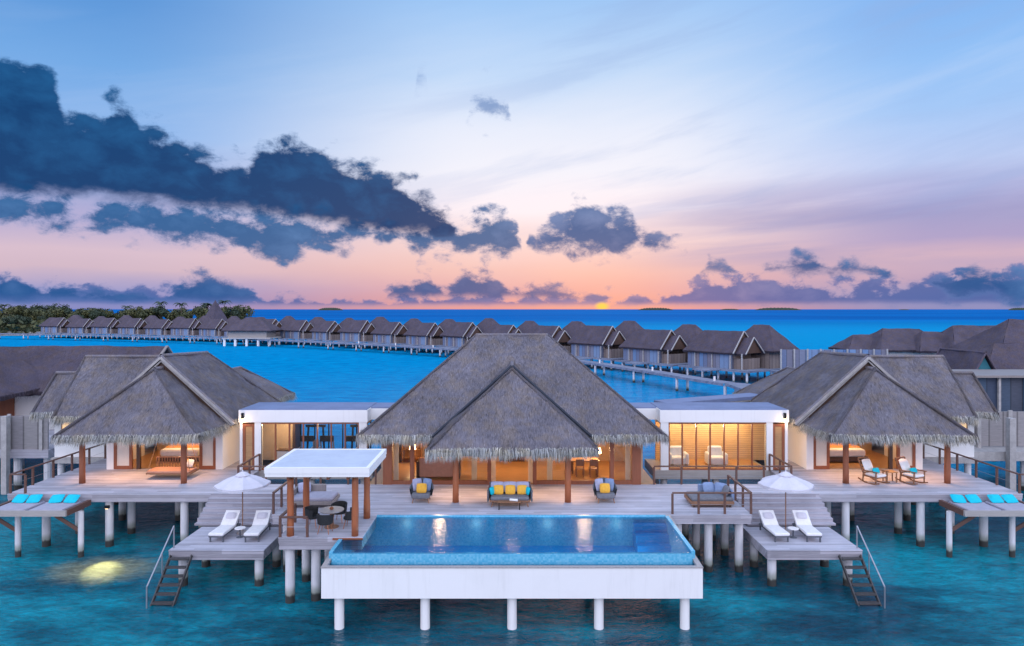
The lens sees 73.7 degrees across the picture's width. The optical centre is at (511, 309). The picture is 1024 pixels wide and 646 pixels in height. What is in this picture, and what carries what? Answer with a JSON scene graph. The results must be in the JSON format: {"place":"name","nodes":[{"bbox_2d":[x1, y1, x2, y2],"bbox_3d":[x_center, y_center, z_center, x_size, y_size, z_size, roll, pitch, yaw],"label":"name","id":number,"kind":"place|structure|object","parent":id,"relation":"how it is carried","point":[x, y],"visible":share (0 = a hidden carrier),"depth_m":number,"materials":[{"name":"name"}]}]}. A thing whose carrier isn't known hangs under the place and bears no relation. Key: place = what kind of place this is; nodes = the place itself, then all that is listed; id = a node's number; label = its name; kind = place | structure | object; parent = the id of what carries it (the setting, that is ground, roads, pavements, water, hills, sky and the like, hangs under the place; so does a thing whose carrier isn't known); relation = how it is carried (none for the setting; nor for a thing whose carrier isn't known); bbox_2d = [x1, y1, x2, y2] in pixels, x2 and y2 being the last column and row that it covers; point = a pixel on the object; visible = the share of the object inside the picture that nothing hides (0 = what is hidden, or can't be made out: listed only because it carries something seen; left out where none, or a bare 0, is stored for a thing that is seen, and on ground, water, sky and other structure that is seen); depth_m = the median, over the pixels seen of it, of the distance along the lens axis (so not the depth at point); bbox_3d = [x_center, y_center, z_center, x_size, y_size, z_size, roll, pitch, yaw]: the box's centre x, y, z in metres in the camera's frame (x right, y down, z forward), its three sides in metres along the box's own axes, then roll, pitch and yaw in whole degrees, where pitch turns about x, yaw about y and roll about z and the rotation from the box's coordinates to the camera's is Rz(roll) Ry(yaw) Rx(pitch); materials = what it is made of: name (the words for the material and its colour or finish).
{"place":"outdoors","nodes":[
{"label":"outdoors","id":0,"kind":"place"},
{"bbox_2d":[206,300,226,320],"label":"thatched spire hall","id":1,"kind":"structure","parent":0,"point":[215,311],"depth_m":334.58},
{"bbox_2d":[416,457,460,478],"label":"wall","id":2,"kind":"structure","parent":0,"point":[438,468],"depth_m":37.10,"materials":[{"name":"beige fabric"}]},
{"bbox_2d":[0,309,1023,645],"bbox_3d":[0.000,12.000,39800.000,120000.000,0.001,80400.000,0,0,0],"label":"sea water","id":3,"kind":"structure","parent":0,"point":[60,593],"depth_m":30.30,"materials":[{"name":"liquid"}]},
{"bbox_2d":[1,416,9,494],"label":"mooring pillar","id":4,"kind":"structure","parent":3,"relation":"in","point":[5,446],"depth_m":44.20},
{"bbox_2d":[0,500,90,557],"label":"lounging platform","id":5,"kind":"structure","parent":3,"relation":"in","point":[58,511],"depth_m":32.97,"materials":[{"name":"grey wood"}]},
{"bbox_2d":[26,494,42,502],"bbox_3d":[-23.600,9.360,33.740,0.662,0.366,0.451,0,0,0],"label":"turquoise pillow","id":6,"kind":"object","parent":5,"relation":"on","point":[34,498],"visible":1,"depth_m":33.63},
{"bbox_2d":[48,494,64,502],"bbox_3d":[-22.500,9.360,33.740,0.664,0.370,0.456,0,0,0],"label":"turquoise pillow","id":7,"kind":"object","parent":5,"relation":"on","point":[56,498],"visible":1,"depth_m":33.65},
{"bbox_2d":[63,494,79,502],"bbox_3d":[-21.750,9.360,33.740,0.661,0.364,0.449,0,0,0],"label":"turquoise pillow","id":8,"kind":"object","parent":5,"relation":"on","point":[71,498],"visible":1,"depth_m":33.63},
{"bbox_2d":[36,315,89,337],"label":"water villa","id":9,"kind":"object","parent":3,"relation":"in","point":[51,325],"visible":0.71,"depth_m":285.76,"materials":[{"name":"grey wood"}]},
{"bbox_2d":[0,345,172,489],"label":"neighbour villa","id":10,"kind":"object","parent":3,"relation":"in","point":[27,373],"visible":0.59,"depth_m":53.12,"materials":[{"name":"grey wood"}]},
{"bbox_2d":[0,398,14,415],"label":"door","id":11,"kind":"structure","parent":10,"relation":"in","point":[7,406],"depth_m":52.80,"materials":[{"name":"red wood"}]},
{"bbox_2d":[0,414,48,450],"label":"terrace fence","id":12,"kind":"object","parent":10,"relation":"on","point":[25,434],"visible":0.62,"depth_m":45.00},
{"bbox_2d":[62,316,114,338],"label":"water villa","id":13,"kind":"object","parent":3,"relation":"in","point":[80,326],"visible":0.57,"depth_m":280.77,"materials":[{"name":"grey wood"}]},
{"bbox_2d":[87,315,140,338],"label":"water villa","id":14,"kind":"object","parent":3,"relation":"in","point":[105,326],"visible":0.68,"depth_m":275.98,"materials":[{"name":"grey wood"}]},
{"bbox_2d":[113,315,158,339],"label":"water villa","id":15,"kind":"object","parent":3,"relation":"in","point":[132,326],"visible":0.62,"depth_m":270.11,"materials":[{"name":"grey wood"}]},
{"bbox_2d":[7,446,294,546],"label":"timber deck","id":16,"kind":"structure","parent":3,"relation":"in","point":[120,487],"depth_m":35.61,"materials":[{"name":"wood"}]},
{"bbox_2d":[9,443,105,493],"bbox_3d":[-24.830,8.760,39.895,0.850,0.980,11.300,0,0,0],"label":"deck railing","id":17,"kind":"object","parent":16,"relation":"on","point":[33,476],"visible":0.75,"depth_m":36.80,"materials":[{"name":"brown wood"}]},
{"bbox_2d":[237,454,376,484],"bbox_3d":[-10.830,8.760,37.570,7.350,0.980,3.150,0,0,0],"label":"deck railing","id":18,"kind":"object","parent":16,"relation":"on","point":[249,466],"visible":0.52,"depth_m":36.09,"materials":[{"name":"brown wood"}]},
{"bbox_2d":[28,351,296,483],"bbox_3d":[-22.608,7.875,43.457,14.295,10.649,16.934,0,0,0],"label":"thatched villa","id":19,"kind":"object","parent":3,"relation":"in","point":[126,409],"visible":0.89,"depth_m":39.46,"materials":[{"name":"plant"}]},
{"bbox_2d":[114,442,132,468],"bbox_3d":[-22.475,7.820,39.480,1.050,2.840,0.120,0,0,0],"label":"door","id":20,"kind":"structure","parent":19,"relation":"in","point":[123,457],"depth_m":39.46,"materials":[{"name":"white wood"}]},
{"bbox_2d":[146,443,199,474],"bbox_3d":[-18.690,7.543,37.650,2.420,2.894,1.200,0,0,0],"label":"swing bed","id":21,"kind":"object","parent":19,"relation":"hanging from","point":[164,470],"visible":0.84,"depth_m":37.66,"materials":[{"name":"brown wood"}]},
{"bbox_2d":[157,442,198,461],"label":"wide bed","id":22,"kind":"object","parent":19,"relation":"on","point":[171,450],"visible":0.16,"depth_m":41.06,"materials":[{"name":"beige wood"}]},
{"bbox_2d":[199,436,215,468],"bbox_3d":[-17.575,7.820,39.480,0.950,2.840,0.120,0,0,0],"label":"door","id":23,"kind":"structure","parent":19,"relation":"in","point":[207,452],"depth_m":39.46,"materials":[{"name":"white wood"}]},
{"bbox_2d":[142,317,194,340],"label":"water villa","id":24,"kind":"object","parent":3,"relation":"in","point":[156,327],"visible":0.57,"depth_m":264.09,"materials":[{"name":"grey wood"}]},
{"bbox_2d":[166,315,220,340],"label":"water villa","id":25,"kind":"object","parent":3,"relation":"in","point":[183,327],"visible":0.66,"depth_m":258.21,"materials":[{"name":"grey wood"}]},
{"bbox_2d":[195,316,240,341],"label":"water villa","id":26,"kind":"object","parent":3,"relation":"in","point":[211,327],"visible":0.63,"depth_m":252.31,"materials":[{"name":"grey wood"}]},
{"bbox_2d":[168,526,282,586],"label":"sun deck","id":27,"kind":"structure","parent":3,"relation":"in","point":[197,545],"depth_m":29.77,"materials":[{"name":"wood"}]},
{"bbox_2d":[146,526,192,607],"bbox_3d":[-14.191,10.891,28.439,0.997,3.028,2.380,0,0,0],"label":"water ladder","id":28,"kind":"object","parent":27,"relation":"attached to","point":[161,584],"visible":0.9,"depth_m":28.37,"materials":[{"name":"brown wood"}]},
{"bbox_2d":[208,510,240,541],"bbox_3d":[-13.100,9.889,31.170,0.684,0.922,1.878,0,0,2],"label":"sun lounger","id":29,"kind":"object","parent":27,"relation":"on","point":[229,523],"visible":0.98,"depth_m":31.44,"materials":[{"name":"white fabric"}]},
{"bbox_2d":[194,494,286,525],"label":"wide steps","id":30,"kind":"structure","parent":27,"relation":"on","point":[215,509],"depth_m":33.59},
{"bbox_2d":[213,470,270,534],"bbox_3d":[-12.450,8.885,31.550,2.286,2.930,2.286,0,0,0],"label":"parasol","id":31,"kind":"object","parent":27,"relation":"on","point":[242,481],"visible":0.88,"depth_m":31.02,"materials":[{"name":"white fabric"}]},
{"bbox_2d":[244,510,271,541],"bbox_3d":[-11.600,9.889,31.170,0.684,0.922,1.878,0,0,-3],"label":"sun lounger","id":32,"kind":"object","parent":27,"relation":"on","point":[261,524],"visible":1,"depth_m":31.47,"materials":[{"name":"white fabric"}]},
{"bbox_2d":[220,317,282,345],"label":"villa","id":33,"kind":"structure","parent":3,"relation":"in","point":[246,328],"depth_m":222.50,"materials":[{"name":"grey wood"}]},
{"bbox_2d":[251,316,302,343],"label":"water villa","id":34,"kind":"object","parent":3,"relation":"in","point":[282,322],"visible":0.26,"depth_m":239.89,"materials":[{"name":"grey wood"}]},
{"bbox_2d":[275,317,333,344],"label":"water villa","id":35,"kind":"object","parent":3,"relation":"in","point":[297,329],"visible":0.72,"depth_m":230.70,"materials":[{"name":"grey wood"}]},
{"bbox_2d":[239,402,393,483],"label":"flat roofed pavilion","id":36,"kind":"structure","parent":3,"relation":"in","point":[268,430],"depth_m":39.30,"materials":[{"name":"paint"}]},
{"bbox_2d":[243,423,254,469],"bbox_3d":[-15.150,7.900,39.360,0.700,2.700,0.120,0,0,0],"label":"door","id":37,"kind":"structure","parent":36,"relation":"in","point":[248,429],"depth_m":39.30,"materials":[{"name":"beige wood"}]},
{"bbox_2d":[261,422,358,469],"bbox_3d":[-11.610,7.875,39.310,5.620,2.750,0.120,0,0,0],"label":"window","id":38,"kind":"structure","parent":36,"relation":"in","point":[275,423],"depth_m":39.25,"materials":[{"name":"red wood"}]},
{"bbox_2d":[306,424,325,448],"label":"cable machine","id":39,"kind":"object","parent":36,"relation":"on","point":[308,426],"visible":0.28,"depth_m":41.35,"materials":[{"name":"black metal"}]},
{"bbox_2d":[278,515,376,603],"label":"dining deck","id":40,"kind":"structure","parent":3,"relation":"in","point":[312,545],"depth_m":28.01,"materials":[{"name":"grey wood"}]},
{"bbox_2d":[279,503,308,536],"bbox_3d":[-8.855,8.825,28.635,1.200,0.850,2.020,0,0,0],"label":"dining railing","id":41,"kind":"object","parent":40,"relation":"on","point":[295,516],"visible":0.88,"depth_m":27.66,"materials":[{"name":"brown wood"}]},
{"bbox_2d":[304,506,317,527],"bbox_3d":[-8.489,8.830,29.016,0.636,0.824,0.697,0,0,5],"label":"dining chair","id":42,"kind":"object","parent":40,"relation":"on","point":[311,512],"visible":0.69,"depth_m":28.86,"materials":[{"name":"black"}]},
{"bbox_2d":[316,513,333,534],"bbox_3d":[-7.723,8.830,28.191,0.697,0.824,0.636,0,0,5],"label":"dining chair","id":43,"kind":"object","parent":40,"relation":"on","point":[324,520],"visible":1,"depth_m":27.95,"materials":[{"name":"black metal"}]},
{"bbox_2d":[264,449,386,536],"bbox_3d":[-7.775,7.779,29.050,4.190,2.918,3.740,0,0,0],"label":"dining pergola","id":44,"kind":"object","parent":40,"relation":"on","point":[328,464],"visible":0.96,"depth_m":27.84,"materials":[{"name":"paint"}]},
{"bbox_2d":[319,506,343,528],"bbox_3d":[-7.650,8.863,28.950,1.040,0.750,1.040,0,0,0],"label":"round dining table","id":45,"kind":"object","parent":40,"relation":"on","point":[327,510],"visible":0.9,"depth_m":28.85,"materials":[{"name":"stone"}]},
{"bbox_2d":[331,501,346,520],"bbox_3d":[-7.504,8.830,29.701,0.697,0.824,0.635,0,0,10],"label":"dining chair","id":46,"kind":"object","parent":40,"relation":"on","point":[343,504],"visible":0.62,"depth_m":29.81,"materials":[{"name":"black metal"}]},
{"bbox_2d":[307,318,363,346],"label":"water villa","id":47,"kind":"object","parent":3,"relation":"in","point":[326,331],"visible":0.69,"depth_m":220.89,"materials":[{"name":"grey wood"}]},
{"bbox_2d":[334,317,388,348],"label":"water villa","id":48,"kind":"object","parent":3,"relation":"in","point":[355,331],"visible":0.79,"depth_m":210.25,"materials":[{"name":"grey wood"}]},
{"bbox_2d":[0,333,749,394],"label":"curving jetty","id":49,"kind":"object","parent":3,"relation":"in","point":[735,386],"visible":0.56,"depth_m":135.41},
{"bbox_2d":[367,318,425,350],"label":"water villa","id":50,"kind":"object","parent":3,"relation":"in","point":[390,333],"visible":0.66,"depth_m":200.31,"materials":[{"name":"grey wood"}]},
{"bbox_2d":[400,319,454,353],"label":"water villa","id":51,"kind":"object","parent":3,"relation":"in","point":[423,334],"visible":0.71,"depth_m":189.55,"materials":[{"name":"grey wood"}]},
{"bbox_2d":[436,318,499,354],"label":"water villa","id":52,"kind":"object","parent":3,"relation":"in","point":[457,334],"visible":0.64,"depth_m":178.67,"materials":[{"name":"grey wood"}]},
{"bbox_2d":[484,321,537,332],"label":"water villa","id":53,"kind":"object","parent":3,"relation":"in","point":[525,326],"visible":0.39,"depth_m":166.85,"materials":[{"name":"plant"}]},
{"bbox_2d":[353,333,670,502],"bbox_3d":[0.000,5.450,39.371,16.920,7.999,15.729,0,0,0],"label":"thatched villa","id":54,"kind":"object","parent":3,"relation":"on","point":[531,408],"visible":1,"depth_m":36.10,"materials":[{"name":"plant"}]},
{"bbox_2d":[402,441,422,462],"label":"pendant lamp","id":55,"kind":"object","parent":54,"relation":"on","point":[406,453],"visible":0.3,"depth_m":41.20,"materials":[{"name":"brown wood"}]},
{"bbox_2d":[320,514,703,629],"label":"swimming pool","id":56,"kind":"structure","parent":3,"relation":"in","point":[511,559],"depth_m":25.98,"materials":[{"name":"concrete"}]},
{"bbox_2d":[272,484,751,571],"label":"timber deck","id":57,"kind":"structure","parent":3,"relation":"in","point":[549,499],"depth_m":32.33,"materials":[{"name":"wood"}]},
{"bbox_2d":[272,477,296,513],"bbox_3d":[-10.780,8.760,32.475,0.110,0.980,3.340,0,0,0],"label":"deck railing","id":58,"kind":"object","parent":57,"relation":"on","point":[280,488],"visible":0.58,"depth_m":31.89,"materials":[{"name":"brown wood"}]},
{"bbox_2d":[294,484,339,505],"bbox_3d":[-9.375,8.860,32.450,2.050,0.780,1.400,0,0,0],"label":"daybed","id":59,"kind":"object","parent":57,"relation":"on","point":[320,494],"visible":0.66,"depth_m":32.20,"materials":[{"name":"fabric"}]},
{"bbox_2d":[409,477,433,502],"bbox_3d":[-4.360,8.740,32.943,1.180,1.032,0.906,0,0,0],"label":"tub armchair","id":60,"kind":"object","parent":57,"relation":"on","point":[427,494],"visible":0.88,"depth_m":32.97,"materials":[{"name":"grey fabric"}]},
{"bbox_2d":[487,481,532,506],"bbox_3d":[-0.100,8.740,32.300,2.133,1.035,0.920,0,0,0],"label":"outdoor sofa","id":61,"kind":"object","parent":57,"relation":"on","point":[493,498],"visible":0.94,"depth_m":32.13,"materials":[{"name":"fabric"}]},
{"bbox_2d":[593,477,616,503],"bbox_3d":[4.480,8.740,32.943,1.180,1.032,0.906,0,0,-2],"label":"tub armchair","id":62,"kind":"object","parent":57,"relation":"on","point":[596,488],"visible":0.86,"depth_m":32.97,"materials":[{"name":"grey fabric"}]},
{"bbox_2d":[684,484,733,506],"bbox_3d":[9.375,8.860,32.450,2.050,0.780,1.400,0,0,0],"label":"daybed","id":63,"kind":"object","parent":57,"relation":"on","point":[708,498],"visible":0.49,"depth_m":31.86,"materials":[{"name":"grey wood"}]},
{"bbox_2d":[671,475,751,513],"bbox_3d":[9.030,8.760,32.470,3.650,0.980,3.350,0,0,0],"label":"deck railing","id":64,"kind":"object","parent":57,"relation":"on","point":[724,504],"visible":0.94,"depth_m":30.80,"materials":[{"name":"brown wood"}]},
{"bbox_2d":[527,321,598,361],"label":"water villa","id":65,"kind":"object","parent":3,"relation":"in","point":[566,334],"visible":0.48,"depth_m":152.46,"materials":[{"name":"grey wood"}]},
{"bbox_2d":[567,321,654,370],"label":"water villa","id":66,"kind":"object","parent":3,"relation":"in","point":[601,343],"visible":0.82,"depth_m":139.00,"materials":[{"name":"grey wood"}]},
{"bbox_2d":[615,324,716,374],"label":"water villa","id":67,"kind":"object","parent":3,"relation":"in","point":[660,348],"visible":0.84,"depth_m":127.03,"materials":[{"name":"grey wood"}]},
{"bbox_2d":[630,393,788,483],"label":"flat roofed pavilion","id":68,"kind":"structure","parent":3,"relation":"in","point":[739,429],"depth_m":39.59,"materials":[{"name":"paint"}]},
{"bbox_2d":[670,446,688,464],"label":"covered armchair","id":69,"kind":"object","parent":68,"relation":"on","point":[675,455],"visible":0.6,"depth_m":40.27,"materials":[{"name":"white fabric"}]},
{"bbox_2d":[705,446,727,464],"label":"covered armchair","id":70,"kind":"object","parent":68,"relation":"on","point":[716,455],"visible":0.77,"depth_m":40.55,"materials":[{"name":"white fabric"}]},
{"bbox_2d":[669,422,765,469],"bbox_3d":[11.810,7.875,39.310,5.620,2.750,0.120,0,0,0],"label":"window","id":71,"kind":"structure","parent":68,"relation":"in","point":[681,423],"depth_m":39.26,"materials":[{"name":"red wood"}]},
{"bbox_2d":[773,423,784,469],"bbox_3d":[15.350,7.900,39.360,0.700,2.700,0.120,0,0,0],"label":"door","id":72,"kind":"structure","parent":68,"relation":"in","point":[778,429],"depth_m":39.30,"materials":[{"name":"red wood"}]},
{"bbox_2d":[678,325,799,383],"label":"water villa","id":73,"kind":"object","parent":3,"relation":"in","point":[754,348],"visible":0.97,"depth_m":113.70,"materials":[{"name":"grey wood"}]},
{"bbox_2d":[733,524,862,586],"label":"sun deck","id":74,"kind":"structure","parent":3,"relation":"in","point":[832,545],"depth_m":29.77,"materials":[{"name":"wood"}]},
{"bbox_2d":[758,510,789,541],"bbox_3d":[11.950,9.889,31.170,0.684,0.922,1.878,0,0,-2],"label":"sun lounger","id":75,"kind":"object","parent":74,"relation":"on","point":[770,525],"visible":1,"depth_m":31.44,"materials":[{"name":"white fabric"}]},
{"bbox_2d":[758,470,813,534],"bbox_3d":[12.650,8.885,31.550,2.286,2.930,2.286,0,0,-11],"label":"parasol","id":76,"kind":"object","parent":74,"relation":"on","point":[785,481],"visible":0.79,"depth_m":31.03,"materials":[{"name":"fabric"}]},
{"bbox_2d":[737,494,835,525],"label":"wide steps","id":77,"kind":"structure","parent":74,"relation":"on","point":[813,505],"depth_m":33.59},
{"bbox_2d":[792,510,821,541],"bbox_3d":[13.450,9.889,31.170,0.684,0.922,1.878,0,0,3],"label":"sun lounger","id":78,"kind":"object","parent":74,"relation":"on","point":[803,523],"visible":0.97,"depth_m":31.44,"materials":[{"name":"white fabric"}]},
{"bbox_2d":[838,526,885,607],"bbox_3d":[14.491,10.891,28.439,0.997,3.028,2.380,0,0,0],"label":"water ladder","id":79,"kind":"object","parent":74,"relation":"attached to","point":[869,584],"visible":0.93,"depth_m":28.39,"materials":[{"name":"brown wood"}]},
{"bbox_2d":[770,349,887,372],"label":"timber screen","id":80,"kind":"object","parent":3,"relation":"in","point":[794,358],"visible":0.39,"depth_m":102.90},
{"bbox_2d":[732,351,1000,483],"bbox_3d":[22.903,7.875,43.480,14.301,10.649,16.943,0,0,0],"label":"thatched villa","id":81,"kind":"object","parent":3,"relation":"in","point":[907,406],"visible":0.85,"depth_m":39.46,"materials":[{"name":"plant"}]},
{"bbox_2d":[813,435,829,468],"bbox_3d":[17.875,7.820,39.480,0.950,2.840,0.120,0,0,0],"label":"door","id":82,"kind":"structure","parent":81,"relation":"in","point":[821,452],"depth_m":39.46,"materials":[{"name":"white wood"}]},
{"bbox_2d":[830,441,866,461],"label":"wide bed","id":83,"kind":"object","parent":81,"relation":"on","point":[836,453],"visible":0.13,"depth_m":41.05,"materials":[{"name":"fabric"}]},
{"bbox_2d":[896,442,915,468],"bbox_3d":[22.775,7.820,39.480,1.050,2.840,0.120,0,0,0],"label":"door","id":84,"kind":"structure","parent":81,"relation":"in","point":[909,452],"depth_m":39.46,"materials":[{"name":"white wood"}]},
{"bbox_2d":[729,446,1022,546],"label":"timber deck","id":85,"kind":"structure","parent":3,"relation":"in","point":[830,486],"depth_m":35.41,"materials":[{"name":"wood"}]},
{"bbox_2d":[653,454,792,484],"bbox_3d":[11.130,8.760,37.570,7.350,0.980,3.150,0,0,0],"label":"deck railing","id":86,"kind":"object","parent":85,"relation":"on","point":[736,476],"visible":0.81,"depth_m":36.01,"materials":[{"name":"brown wood"}]},
{"bbox_2d":[857,456,889,484],"bbox_3d":[19.273,8.632,36.410,0.939,1.249,1.347,0,0,-24],"label":"rocking chair","id":87,"kind":"object","parent":85,"relation":"on","point":[868,467],"visible":0.97,"depth_m":36.48,"materials":[{"name":"fabric"}]},
{"bbox_2d":[894,456,927,484],"bbox_3d":[21.273,8.632,36.410,0.939,1.249,1.347,0,0,-24],"label":"rocking chair","id":88,"kind":"object","parent":85,"relation":"on","point":[905,467],"visible":0.99,"depth_m":36.47,"materials":[{"name":"fabric"}]},
{"bbox_2d":[923,444,1023,493],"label":"deck railing","id":89,"kind":"object","parent":85,"relation":"on","point":[976,469],"visible":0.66,"depth_m":37.45,"materials":[{"name":"brown wood"}]},
{"bbox_2d":[828,328,935,354],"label":"shore villa","id":90,"kind":"object","parent":3,"relation":"in","point":[898,341],"visible":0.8,"depth_m":107.68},
{"bbox_2d":[912,325,995,353],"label":"shore villa","id":91,"kind":"object","parent":3,"relation":"in","point":[933,342],"visible":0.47,"depth_m":104.43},
{"bbox_2d":[935,319,1023,368],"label":"neighbour villa","id":92,"kind":"object","parent":3,"relation":"in","point":[1000,346],"visible":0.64,"depth_m":63.67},
{"bbox_2d":[939,500,1023,557],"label":"lounging platform","id":93,"kind":"structure","parent":3,"relation":"in","point":[971,511],"depth_m":32.97,"materials":[{"name":"grey wood"}]},
{"bbox_2d":[950,494,966,502],"bbox_3d":[22.050,9.360,33.740,0.666,0.371,0.458,0,0,0],"label":"turquoise pillow","id":94,"kind":"object","parent":93,"relation":"on","point":[957,498],"visible":1,"depth_m":33.64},
{"bbox_2d":[987,494,1003,502],"bbox_3d":[23.900,9.360,33.740,0.660,0.363,0.448,0,0,0],"label":"turquoise pillow","id":95,"kind":"object","parent":93,"relation":"on","point":[995,498],"visible":1,"depth_m":33.63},
{"bbox_2d":[1001,494,1018,502],"bbox_3d":[24.600,9.360,33.740,0.662,0.368,0.454,0,0,0],"label":"turquoise pillow","id":96,"kind":"object","parent":93,"relation":"on","point":[1009,498],"visible":1,"depth_m":33.63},
{"bbox_2d":[942,410,1023,490],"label":"terrace fence","id":97,"kind":"object","parent":3,"relation":"in","point":[991,435],"visible":0.27,"depth_m":46.00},
{"bbox_2d":[952,369,1023,461],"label":"slatted hut","id":98,"kind":"object","parent":3,"relation":"in","point":[1004,389],"visible":0.14,"depth_m":54.00,"materials":[{"name":"grey wood"}]},
{"bbox_2d":[1006,418,1015,490],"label":"mooring pillar","id":99,"kind":"structure","parent":3,"relation":"in","point":[1011,445],"depth_m":44.00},
{"bbox_2d":[0,0,1023,308],"label":"sky","id":100,"kind":"structure","parent":0,"point":[256,154],"materials":[{"name":"blue"}]},
{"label":"island ground","id":101,"kind":"structure","parent":0,"visible":0},
{"bbox_2d":[4,305,24,315],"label":"island tree","id":102,"kind":"object","parent":101,"relation":"on","point":[14,310],"visible":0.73,"depth_m":350.51,"materials":[{"name":"green plant"}]},
{"bbox_2d":[24,308,45,319],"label":"island tree","id":103,"kind":"object","parent":101,"relation":"on","point":[33,315],"visible":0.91,"depth_m":348.37,"materials":[{"name":"green plant"}]},
{"bbox_2d":[0,318,241,333],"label":"undergrowth","id":104,"kind":"object","parent":101,"relation":"on","point":[32,327],"visible":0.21,"depth_m":312.37,"materials":[{"name":"green plant"}]},
{"bbox_2d":[137,308,155,319],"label":"island tree","id":105,"kind":"object","parent":101,"relation":"on","point":[143,314],"visible":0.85,"depth_m":365.27,"materials":[{"name":"green plant"}]},
{"bbox_2d":[151,305,167,318],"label":"island tree","id":106,"kind":"object","parent":101,"relation":"on","point":[161,311],"visible":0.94,"depth_m":369.31,"materials":[{"name":"green plant"}]},
{"bbox_2d":[193,306,208,318],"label":"island tree","id":107,"kind":"object","parent":101,"relation":"on","point":[198,312],"visible":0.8,"depth_m":361.23,"materials":[{"name":"green plant"}]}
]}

